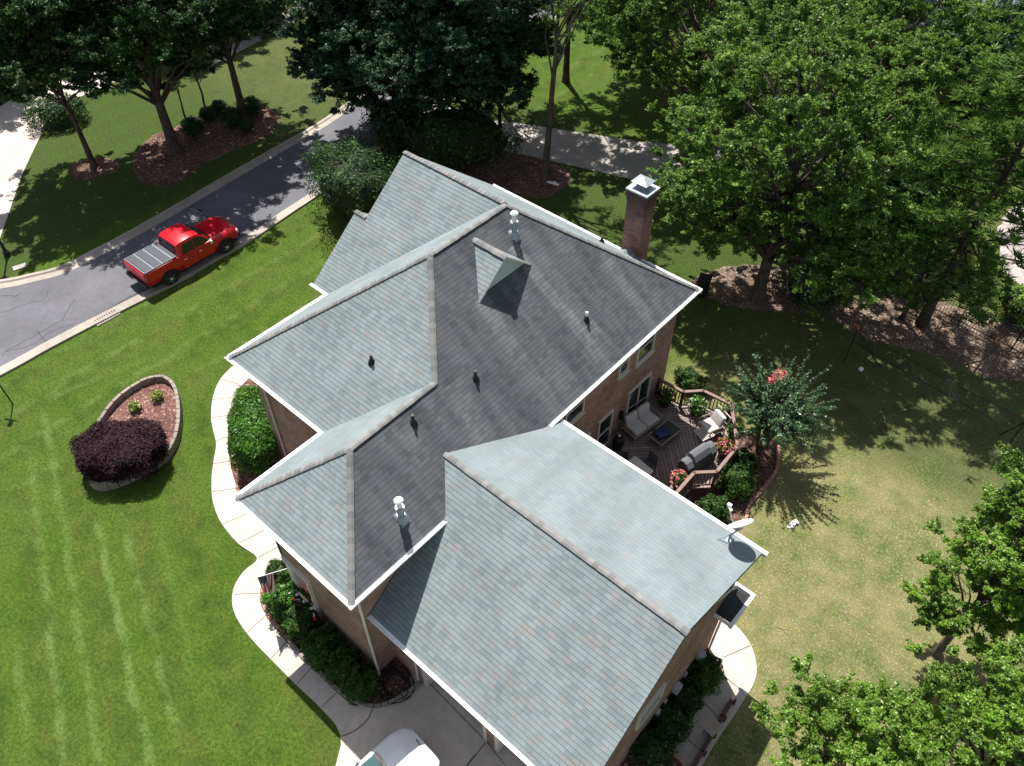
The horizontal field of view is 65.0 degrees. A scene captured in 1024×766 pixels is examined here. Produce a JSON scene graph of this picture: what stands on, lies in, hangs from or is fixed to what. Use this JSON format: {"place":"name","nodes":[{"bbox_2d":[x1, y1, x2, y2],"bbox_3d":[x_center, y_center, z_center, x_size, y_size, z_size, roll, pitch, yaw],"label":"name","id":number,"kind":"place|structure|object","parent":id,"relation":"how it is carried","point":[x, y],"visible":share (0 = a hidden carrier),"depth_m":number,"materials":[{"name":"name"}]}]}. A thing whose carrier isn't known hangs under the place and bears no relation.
{"place":"outdoors","nodes":[
{"label":"outdoors","id":0,"kind":"place"},
{"bbox_2d":[0,61,113,236],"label":"corner driveway","id":1,"kind":"structure","parent":0,"point":[17,145],"depth_m":47.83,"materials":[{"name":"concrete"}]},
{"bbox_2d":[211,4,305,65],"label":"path","id":2,"kind":"structure","parent":0,"point":[243,44],"depth_m":57.30,"materials":[{"name":"concrete"}]},
{"bbox_2d":[211,366,357,733],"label":"front path","id":3,"kind":"structure","parent":0,"point":[316,688],"depth_m":28.47,"materials":[{"name":"concrete"}]},
{"bbox_2d":[212,379,505,765],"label":"path joints","id":4,"kind":"object","parent":3,"relation":"on","point":[310,668],"visible":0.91,"depth_m":25.52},
{"bbox_2d":[0,0,572,366],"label":"road","id":5,"kind":"structure","parent":0,"point":[250,201],"depth_m":41.23,"materials":[{"name":"asphalt"}]},
{"bbox_2d":[124,216,240,289],"bbox_3d":[-16.255,-6.696,39.681,2.260,1.840,5.562,31,55,26],"label":"pickup truck","id":6,"kind":"object","parent":5,"relation":"on","point":[172,254],"visible":1,"depth_m":38.93,"materials":[{"name":"red paint"}]},
{"bbox_2d":[0,2,580,376],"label":"kerb","id":7,"kind":"structure","parent":5,"relation":"on","point":[28,356],"depth_m":38.74,"materials":[{"name":"concrete"}]},
{"bbox_2d":[336,670,526,765],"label":"driveway","id":8,"kind":"structure","parent":0,"point":[439,725],"depth_m":24.79,"materials":[{"name":"concrete"}]},
{"bbox_2d":[352,728,439,765],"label":"white car","id":9,"kind":"object","parent":8,"relation":"on","point":[404,747],"visible":1,"depth_m":23.40,"materials":[{"name":"white paint"}]},
{"bbox_2d":[0,0,1023,765],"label":"lawn","id":10,"kind":"structure","parent":0,"point":[126,638],"depth_m":31.49,"materials":[{"name":"green plant"}]},
{"bbox_2d":[21,92,90,132],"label":"bush","id":11,"kind":"object","parent":10,"relation":"on","point":[50,112],"visible":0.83,"depth_m":48.53,"materials":[{"name":"green plant"}]},
{"bbox_2d":[71,157,118,180],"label":"mulch bed","id":12,"kind":"object","parent":10,"relation":"on","point":[81,169],"visible":0.96,"depth_m":46.15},
{"bbox_2d":[0,0,144,167],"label":"shade tree","id":13,"kind":"object","parent":12,"relation":"on","point":[18,55],"visible":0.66,"depth_m":39.51,"materials":[{"name":"green plant"}]},
{"bbox_2d":[85,374,182,490],"bbox_3d":[-15.326,1.875,32.735,3.566,0.430,5.606,-9,48,-8],"label":"stone edging","id":14,"kind":"object","parent":10,"relation":"on","point":[118,399],"visible":0.71,"depth_m":33.12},
{"bbox_2d":[90,382,175,482],"bbox_3d":[-15.323,1.941,32.804,3.364,0.001,5.425,-8,48,-8],"label":"mulch bed","id":15,"kind":"object","parent":14,"relation":"in","point":[163,411],"visible":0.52,"depth_m":33.58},
{"bbox_2d":[67,416,169,485],"bbox_3d":[-15.120,2.580,31.085,3.744,1.822,2.733,-2,47,-2],"label":"burgundy shrub","id":16,"kind":"object","parent":15,"relation":"on","point":[110,448],"visible":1,"depth_m":30.53,"materials":[{"name":"purple plant"}]},
{"bbox_2d":[0,77,392,288],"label":"kerb","id":17,"kind":"structure","parent":10,"relation":"on","point":[79,261],"depth_m":43.09,"materials":[{"name":"concrete"}]},
{"bbox_2d":[133,107,280,186],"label":"mulch bed","id":18,"kind":"object","parent":10,"relation":"on","point":[155,163],"visible":0.76,"depth_m":47.68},
{"bbox_2d":[0,0,235,155],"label":"shade tree","id":19,"kind":"object","parent":18,"relation":"on","point":[140,27],"visible":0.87,"depth_m":39.01,"materials":[{"name":"green plant"}]},
{"bbox_2d":[133,42,193,118],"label":"young tree","id":20,"kind":"object","parent":18,"relation":"on","point":[176,58],"visible":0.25,"depth_m":45.41,"materials":[{"name":"green plant"}]},
{"bbox_2d":[179,115,203,136],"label":"bush","id":21,"kind":"object","parent":18,"relation":"on","point":[192,126],"visible":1,"depth_m":47.90,"materials":[{"name":"green plant"}]},
{"bbox_2d":[155,26,233,122],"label":"young tree","id":22,"kind":"object","parent":18,"relation":"on","point":[218,54],"visible":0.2,"depth_m":45.78,"materials":[{"name":"green plant"}]},
{"bbox_2d":[129,0,279,117],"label":"shade tree","id":23,"kind":"object","parent":18,"relation":"on","point":[230,21],"visible":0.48,"depth_m":44.51,"materials":[{"name":"green plant"}]},
{"bbox_2d":[198,105,218,122],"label":"bush","id":24,"kind":"object","parent":18,"relation":"on","point":[210,115],"visible":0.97,"depth_m":49.18,"materials":[{"name":"green plant"}]},
{"bbox_2d":[218,105,243,128],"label":"bush","id":25,"kind":"object","parent":18,"relation":"on","point":[231,116],"visible":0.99,"depth_m":48.55,"materials":[{"name":"green plant"}]},
{"bbox_2d":[237,117,255,131],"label":"bush","id":26,"kind":"object","parent":18,"relation":"on","point":[246,124],"visible":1,"depth_m":48.46,"materials":[{"name":"green plant"}]},
{"bbox_2d":[243,95,263,113],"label":"bush","id":27,"kind":"object","parent":18,"relation":"on","point":[253,105],"visible":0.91,"depth_m":49.69,"materials":[{"name":"green plant"}]},
{"bbox_2d":[196,0,299,29],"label":"tree","id":28,"kind":"object","parent":10,"relation":"on","point":[266,8],"visible":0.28,"depth_m":57.28,"materials":[{"name":"green plant"}]},
{"bbox_2d":[228,378,281,489],"bbox_3d":[-9.236,3.350,31.618,3.364,0.001,11.011,-26,53,-22],"label":"mulch bed","id":29,"kind":"object","parent":10,"relation":"on","point":[243,480],"visible":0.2,"depth_m":31.41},
{"bbox_2d":[226,383,281,475],"bbox_3d":[-10.175,1.782,31.714,2.041,2.143,4.186,-6,48,-6],"label":"hedge","id":30,"kind":"object","parent":29,"relation":"on","point":[251,435],"visible":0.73,"depth_m":30.71,"materials":[{"name":"green plant"}]},
{"bbox_2d":[260,591,411,705],"bbox_3d":[-6.023,8.566,26.785,6.769,0.001,2.130,33,55,27],"label":"mulch bed","id":31,"kind":"object","parent":10,"relation":"on","point":[394,685],"visible":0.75,"depth_m":25.89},
{"bbox_2d":[264,558,290,584],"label":"shrub","id":32,"kind":"object","parent":31,"relation":"on","point":[282,576],"visible":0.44,"depth_m":27.60,"materials":[{"name":"green plant"}]},
{"bbox_2d":[260,579,310,621],"bbox_3d":[-7.676,7.357,27.103,1.711,1.321,1.499,1,47,1],"label":"shrub","id":33,"kind":"object","parent":31,"relation":"on","point":[279,598],"visible":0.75,"depth_m":26.75,"materials":[{"name":"green plant"}]},
{"bbox_2d":[276,598,322,642],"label":"shrub","id":34,"kind":"object","parent":31,"relation":"on","point":[298,621],"visible":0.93,"depth_m":26.34,"materials":[{"name":"green plant"}]},
{"bbox_2d":[297,622,344,672],"bbox_3d":[-6.166,8.545,26.075,1.417,1.216,1.557,-19,50,-17],"label":"shrub","id":35,"kind":"object","parent":31,"relation":"on","point":[322,643],"visible":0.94,"depth_m":25.76,"materials":[{"name":"green plant"}]},
{"bbox_2d":[322,641,363,687],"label":"shrub","id":36,"kind":"object","parent":31,"relation":"on","point":[341,660],"visible":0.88,"depth_m":25.35,"materials":[{"name":"green plant"}]},
{"bbox_2d":[339,661,380,704],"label":"shrub","id":37,"kind":"object","parent":31,"relation":"on","point":[360,684],"visible":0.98,"depth_m":25.00,"materials":[{"name":"green plant"}]},
{"bbox_2d":[376,665,414,703],"bbox_3d":[-3.740,9.633,25.689,1.162,0.134,1.264,-19,50,-17],"label":"garden hose","id":38,"kind":"object","parent":31,"relation":"on","point":[399,673],"visible":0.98,"depth_m":25.74,"materials":[{"name":"black rubber"}]},
{"bbox_2d":[299,131,400,226],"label":"bush","id":39,"kind":"object","parent":10,"relation":"on","point":[348,183],"visible":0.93,"depth_m":40.63,"materials":[{"name":"green plant"}]},
{"bbox_2d":[283,633,420,707],"bbox_3d":[-5.476,9.455,25.924,5.016,0.160,1.315,15,49,13],"label":"brick edging","id":40,"kind":"object","parent":10,"relation":"on","point":[335,686],"visible":0.73,"depth_m":25.54,"materials":[{"name":"brick"}]},
{"bbox_2d":[331,80,389,159],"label":"sapling","id":41,"kind":"object","parent":10,"relation":"on","point":[355,94],"visible":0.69,"depth_m":43.75,"materials":[{"name":"green plant"}]},
{"bbox_2d":[224,151,768,765],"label":"brick house","id":42,"kind":"structure","parent":10,"relation":"on","point":[452,375],"depth_m":23.60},
{"bbox_2d":[256,568,286,593],"bbox_3d":[-7.755,6.289,26.148,0.236,1.351,1.098,33,55,27],"label":"flag","id":43,"kind":"object","parent":42,"relation":"attached to","point":[267,582],"visible":1,"depth_m":26.04,"materials":[{"name":"multicoloured fabric"}]},
{"bbox_2d":[564,398,585,424],"bbox_3d":[2.154,0.894,27.547,0.170,1.265,1.160,33,55,27],"label":"window","id":44,"kind":"structure","parent":42,"relation":"in","point":[577,412],"depth_m":27.82,"materials":[{"name":"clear glass"}]},
{"bbox_2d":[596,408,613,445],"bbox_3d":[3.540,1.897,30.970,0.149,1.950,0.920,33,55,27],"label":"back door","id":45,"kind":"structure","parent":42,"relation":"in","point":[604,426],"depth_m":30.81,"materials":[{"name":"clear glass"}]},
{"bbox_2d":[623,371,652,423],"bbox_3d":[5.002,0.645,32.096,0.120,2.000,1.580,33,55,27],"label":"patio door","id":46,"kind":"structure","parent":42,"relation":"in","point":[640,391],"depth_m":31.87,"materials":[{"name":"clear glass"}]},
{"bbox_2d":[633,333,655,368],"bbox_3d":[4.975,-1.389,29.799,0.170,1.465,1.220,33,55,27],"label":"window","id":47,"kind":"structure","parent":42,"relation":"in","point":[646,350],"depth_m":30.03,"materials":[{"name":"clear glass"}]},
{"bbox_2d":[634,682,666,730],"bbox_3d":[3.867,9.048,22.470,0.120,1.060,1.240,33,55,27],"label":"window","id":48,"kind":"structure","parent":42,"relation":"in","point":[658,695],"depth_m":22.32,"materials":[{"name":"beige glass"}]},
{"bbox_2d":[717,502,753,549],"bbox_3d":[6.135,3.983,22.298,0.857,1.146,0.789,33,55,27],"label":"satellite dish","id":49,"kind":"object","parent":42,"relation":"attached to","point":[739,524],"visible":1,"depth_m":22.31,"materials":[{"name":"white paint"}]},
{"bbox_2d":[449,150,571,197],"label":"mulch bed","id":50,"kind":"object","parent":10,"relation":"on","point":[526,182],"visible":0.33,"depth_m":45.66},
{"bbox_2d":[269,0,493,136],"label":"dark tree","id":51,"kind":"object","parent":50,"relation":"on","point":[349,49],"visible":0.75,"depth_m":41.83,"materials":[{"name":"green plant"}]},
{"bbox_2d":[357,98,423,155],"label":"bush","id":52,"kind":"object","parent":50,"relation":"on","point":[383,138],"visible":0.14,"depth_m":45.44,"materials":[{"name":"green plant"}]},
{"bbox_2d":[372,97,541,173],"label":"bush","id":53,"kind":"object","parent":50,"relation":"on","point":[457,137],"visible":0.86,"depth_m":43.68,"materials":[{"name":"green plant"}]},
{"bbox_2d":[375,0,565,116],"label":"dark tree","id":54,"kind":"object","parent":50,"relation":"on","point":[462,41],"visible":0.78,"depth_m":39.87,"materials":[{"name":"green plant"}]},
{"bbox_2d":[448,1,554,153],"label":"dark tree","id":55,"kind":"object","parent":50,"relation":"on","point":[529,78],"visible":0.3,"depth_m":41.18,"materials":[{"name":"green plant"}]},
{"bbox_2d":[540,0,615,182],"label":"tall tree","id":56,"kind":"object","parent":50,"relation":"on","point":[558,10],"visible":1,"depth_m":39.41,"materials":[{"name":"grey plant"}]},
{"bbox_2d":[561,5,570,83],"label":"tall tree","id":57,"kind":"object","parent":10,"relation":"on","point":[566,73],"visible":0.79,"depth_m":52.17,"materials":[{"name":"brown plant"}]},
{"bbox_2d":[598,0,712,84],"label":"oak tree","id":58,"kind":"object","parent":10,"relation":"on","point":[666,31],"visible":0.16,"depth_m":48.90,"materials":[{"name":"green plant"}]},
{"bbox_2d":[620,648,722,765],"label":"mulch bed","id":59,"kind":"object","parent":10,"relation":"on","point":[629,760],"visible":0.19,"depth_m":24.17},
{"bbox_2d":[627,726,678,765],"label":"shrub","id":60,"kind":"object","parent":59,"relation":"on","point":[651,745],"visible":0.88,"depth_m":23.79,"materials":[{"name":"green plant"}]},
{"bbox_2d":[649,699,696,746],"bbox_3d":[4.816,10.311,24.553,1.457,1.050,1.388,30,54,25],"label":"shrub","id":61,"kind":"object","parent":59,"relation":"on","point":[671,721],"visible":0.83,"depth_m":24.27,"materials":[{"name":"green plant"}]},
{"bbox_2d":[668,679,703,719],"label":"shrub","id":62,"kind":"object","parent":59,"relation":"on","point":[690,701],"visible":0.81,"depth_m":24.81,"materials":[{"name":"green plant"}]},
{"bbox_2d":[685,650,727,697],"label":"shrub","id":63,"kind":"object","parent":59,"relation":"on","point":[706,674],"visible":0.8,"depth_m":25.05,"materials":[{"name":"green plant"}]},
{"bbox_2d":[605,377,738,498],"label":"garden deck","id":64,"kind":"structure","parent":10,"relation":"on","point":[676,448],"depth_m":31.73,"materials":[{"name":"brown wood"}]},
{"bbox_2d":[620,397,661,443],"bbox_3d":[5.122,1.465,32.038,1.563,0.972,0.962,-31,55,-26],"label":"loveseat","id":65,"kind":"object","parent":64,"relation":"on","point":[642,419],"visible":0.98,"depth_m":31.91,"materials":[{"name":"fabric"}]},
{"bbox_2d":[628,456,653,475],"bbox_3d":[4.425,3.625,30.199,1.500,0.722,0.950,-32,55,-26],"label":"dining table","id":66,"kind":"object","parent":64,"relation":"on","point":[638,463],"visible":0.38,"depth_m":30.19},
{"bbox_2d":[642,449,658,471],"bbox_3d":[5.194,3.063,30.585,0.500,0.930,0.480,-30,54,-25],"label":"garden chair","id":67,"kind":"object","parent":64,"relation":"on","point":[650,459],"visible":0.71,"depth_m":30.57,"materials":[{"name":"grey fabric"}]},
{"bbox_2d":[647,419,681,451],"bbox_3d":[6.039,2.076,31.849,1.240,0.418,0.715,-34,56,-27],"label":"coffee table","id":68,"kind":"object","parent":64,"relation":"on","point":[674,429],"visible":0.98,"depth_m":31.71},
{"bbox_2d":[655,386,676,407],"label":"potted plant","id":69,"kind":"object","parent":64,"relation":"on","point":[665,399],"visible":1,"depth_m":32.66,"materials":[{"name":"green plant"}]},
{"bbox_2d":[670,468,688,490],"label":"potted plant","id":70,"kind":"object","parent":64,"relation":"on","point":[678,477],"visible":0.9,"depth_m":29.82,"materials":[{"name":"pink plant"}]},
{"bbox_2d":[676,440,717,474],"bbox_3d":[7.069,2.886,30.595,1.600,1.156,0.555,-29,54,-24],"label":"covered grill","id":71,"kind":"object","parent":64,"relation":"on","point":[702,456],"visible":0.97,"depth_m":30.24,"materials":[{"name":"grey fabric"}]},
{"bbox_2d":[686,395,708,416],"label":"potted plant","id":72,"kind":"object","parent":64,"relation":"on","point":[696,408],"visible":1,"depth_m":32.36,"materials":[{"name":"green plant"}]},
{"bbox_2d":[695,404,731,441],"bbox_3d":[8.002,1.593,31.927,0.972,0.962,0.843,-20,50,-18],"label":"armchair","id":73,"kind":"object","parent":64,"relation":"on","point":[714,422],"visible":0.95,"depth_m":31.81,"materials":[{"name":"fabric"}]},
{"bbox_2d":[714,436,734,458],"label":"potted plant","id":74,"kind":"object","parent":64,"relation":"on","point":[725,446],"visible":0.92,"depth_m":30.84,"materials":[{"name":"pink plant"}]},
{"bbox_2d":[563,0,805,163],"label":"oak tree","id":75,"kind":"object","parent":10,"relation":"on","point":[647,14],"visible":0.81,"depth_m":40.91,"materials":[{"name":"green plant"}]},
{"bbox_2d":[673,365,709,396],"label":"shrub","id":76,"kind":"object","parent":10,"relation":"on","point":[688,378],"visible":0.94,"depth_m":33.93,"materials":[{"name":"green plant"}]},
{"bbox_2d":[697,273,712,297],"bbox_3d":[9.133,-4.624,38.314,0.600,1.039,0.729,16,49,14],"label":"wheeled bin","id":77,"kind":"object","parent":10,"relation":"on","point":[704,281],"visible":0.78,"depth_m":37.94,"materials":[{"name":"black plastic"}]},
{"bbox_2d":[687,433,775,529],"bbox_3d":[8.110,4.122,30.904,2.620,0.001,6.779,27,53,23],"label":"mulch bed","id":78,"kind":"object","parent":10,"relation":"on","point":[766,460],"visible":0.27,"depth_m":31.47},
{"bbox_2d":[694,493,733,522],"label":"shrub","id":79,"kind":"object","parent":78,"relation":"on","point":[712,504],"visible":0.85,"depth_m":29.44,"materials":[{"name":"green plant"}]},
{"bbox_2d":[714,461,757,501],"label":"shrub","id":80,"kind":"object","parent":78,"relation":"on","point":[735,480],"visible":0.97,"depth_m":30.11,"materials":[{"name":"green plant"}]},
{"bbox_2d":[731,445,758,471],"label":"shrub","id":81,"kind":"object","parent":78,"relation":"on","point":[746,458],"visible":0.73,"depth_m":31.09,"materials":[{"name":"green plant"}]},
{"bbox_2d":[714,353,839,454],"bbox_3d":[10.012,1.246,30.515,4.469,4.616,4.071,21,51,19],"label":"crape myrtle","id":82,"kind":"object","parent":78,"relation":"on","point":[790,413],"visible":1,"depth_m":29.79,"materials":[{"name":"green plant"}]},
{"bbox_2d":[737,445,779,528],"bbox_3d":[9.662,4.023,30.957,0.466,0.160,4.570,24,52,21],"label":"brick edging","id":83,"kind":"object","parent":10,"relation":"on","point":[762,489],"visible":0.88,"depth_m":30.95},
{"bbox_2d":[690,264,837,313],"bbox_3d":[12.215,-4.659,39.043,7.340,0.001,3.629,10,48,9],"label":"mulch bed","id":84,"kind":"object","parent":10,"relation":"on","point":[732,285],"visible":0.58,"depth_m":38.83,"materials":[{"name":"brown wood"}]},
{"bbox_2d":[630,0,984,320],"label":"oak tree","id":85,"kind":"object","parent":84,"relation":"on","point":[702,182],"visible":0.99,"depth_m":31.59,"materials":[{"name":"green plant"}]},
{"bbox_2d":[772,262,854,312],"bbox_3d":[14.174,-4.692,37.729,3.052,2.117,3.192,-3,47,-3],"label":"shrub","id":86,"kind":"object","parent":84,"relation":"on","point":[804,296],"visible":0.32,"depth_m":37.28,"materials":[{"name":"green plant"}]},
{"bbox_2d":[717,0,824,32],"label":"oak tree","id":87,"kind":"object","parent":10,"relation":"on","point":[808,13],"visible":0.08,"depth_m":48.97,"materials":[{"name":"green plant"}]},
{"bbox_2d":[728,25,870,189],"bbox_3d":[14.552,-13.492,41.168,7.478,9.124,6.968,-14,49,-13],"label":"oak tree","id":88,"kind":"object","parent":10,"relation":"on","point":[738,112],"visible":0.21,"depth_m":39.19,"materials":[{"name":"green plant"}]},
{"bbox_2d":[778,133,903,235],"bbox_3d":[16.022,-9.352,39.199,6.733,6.403,6.141,1,47,1],"label":"background tree","id":89,"kind":"object","parent":10,"relation":"on","point":[888,169],"visible":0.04,"depth_m":37.65,"materials":[{"name":"green plant"}]},
{"bbox_2d":[749,651,948,765],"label":"sweetgum tree","id":90,"kind":"object","parent":10,"relation":"on","point":[845,719],"visible":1,"depth_m":19.29,"materials":[{"name":"green plant"}]},
{"bbox_2d":[781,0,1004,166],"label":"oak tree","id":91,"kind":"object","parent":10,"relation":"on","point":[910,9],"visible":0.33,"depth_m":38.55,"materials":[{"name":"green plant"}]},
{"bbox_2d":[854,122,995,241],"bbox_3d":[19.399,-9.178,38.930,6.905,6.567,6.299,-5,47,-4],"label":"background tree","id":92,"kind":"object","parent":10,"relation":"on","point":[929,195],"visible":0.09,"depth_m":37.48,"materials":[{"name":"green plant"}]},
{"bbox_2d":[828,296,1023,383],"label":"mulch bed","id":93,"kind":"object","parent":10,"relation":"on","point":[950,338],"visible":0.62,"depth_m":36.74,"materials":[{"name":"brown wood"}]},
{"bbox_2d":[833,4,1023,328],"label":"oak tree","id":94,"kind":"object","parent":93,"relation":"on","point":[970,156],"visible":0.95,"depth_m":30.49,"materials":[{"name":"green plant"}]},
{"bbox_2d":[867,197,991,319],"bbox_3d":[17.950,-5.284,35.062,4.714,6.735,5.004,33,55,27],"label":"shrub","id":95,"kind":"object","parent":93,"relation":"on","point":[923,268],"visible":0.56,"depth_m":34.53,"materials":[{"name":"green plant"}]},
{"bbox_2d":[910,276,1023,356],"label":"iron fence","id":96,"kind":"object","parent":93,"relation":"on","point":[960,320],"visible":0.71,"depth_m":36.49,"materials":[{"name":"black metal"}]},
{"bbox_2d":[843,324,1023,452],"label":"badminton net","id":97,"kind":"object","parent":10,"relation":"on","point":[858,327],"visible":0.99,"depth_m":32.67,"materials":[{"name":"black fabric"}]},
{"bbox_2d":[854,0,1023,102],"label":"oak tree","id":98,"kind":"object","parent":10,"relation":"on","point":[917,25],"depth_m":49.93,"materials":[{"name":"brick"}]},
{"bbox_2d":[900,440,1023,661],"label":"sweetgum tree","id":99,"kind":"object","parent":10,"relation":"on","point":[989,579],"visible":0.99,"depth_m":22.73,"materials":[{"name":"green plant"}]},
{"bbox_2d":[900,0,1023,127],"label":"background tree","id":100,"kind":"object","parent":10,"relation":"on","point":[955,50],"visible":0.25,"depth_m":43.84,"materials":[{"name":"green plant"}]},
{"bbox_2d":[903,633,1023,765],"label":"sweetgum tree","id":101,"kind":"object","parent":10,"relation":"on","point":[967,696],"visible":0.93,"depth_m":19.58,"materials":[{"name":"green plant"}]},
{"bbox_2d":[988,492,1023,659],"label":"sweetgum tree","id":102,"kind":"object","parent":10,"relation":"on","point":[1021,557],"visible":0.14,"depth_m":22.19,"materials":[{"name":"green plant"}]},
{"bbox_2d":[992,275,1023,330],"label":"shrub","id":103,"kind":"object","parent":10,"relation":"on","point":[1013,307],"visible":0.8,"depth_m":36.59,"materials":[{"name":"green plant"}]},
{"bbox_2d":[446,107,729,193],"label":"neighbour driveway","id":104,"kind":"structure","parent":0,"point":[628,159],"depth_m":47.38,"materials":[{"name":"concrete"}]},
{"bbox_2d":[672,616,756,765],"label":"side path","id":105,"kind":"structure","parent":0,"point":[740,668],"depth_m":25.70,"materials":[{"name":"concrete"}]},
{"bbox_2d":[700,714,722,738],"bbox_3d":[6.009,10.555,24.439,0.466,0.762,0.500,-29,53,-24],"label":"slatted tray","id":106,"kind":"object","parent":105,"relation":"on","point":[710,730],"visible":0.99,"depth_m":24.18,"materials":[{"name":"wood"}]},
{"bbox_2d":[691,699,736,765],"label":"timber rail","id":107,"kind":"object","parent":105,"relation":"on","point":[721,718],"visible":0.85,"depth_m":24.39,"materials":[{"name":"brown wood"}]},
{"bbox_2d":[996,207,1023,285],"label":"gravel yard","id":108,"kind":"structure","parent":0,"point":[1017,272],"depth_m":40.88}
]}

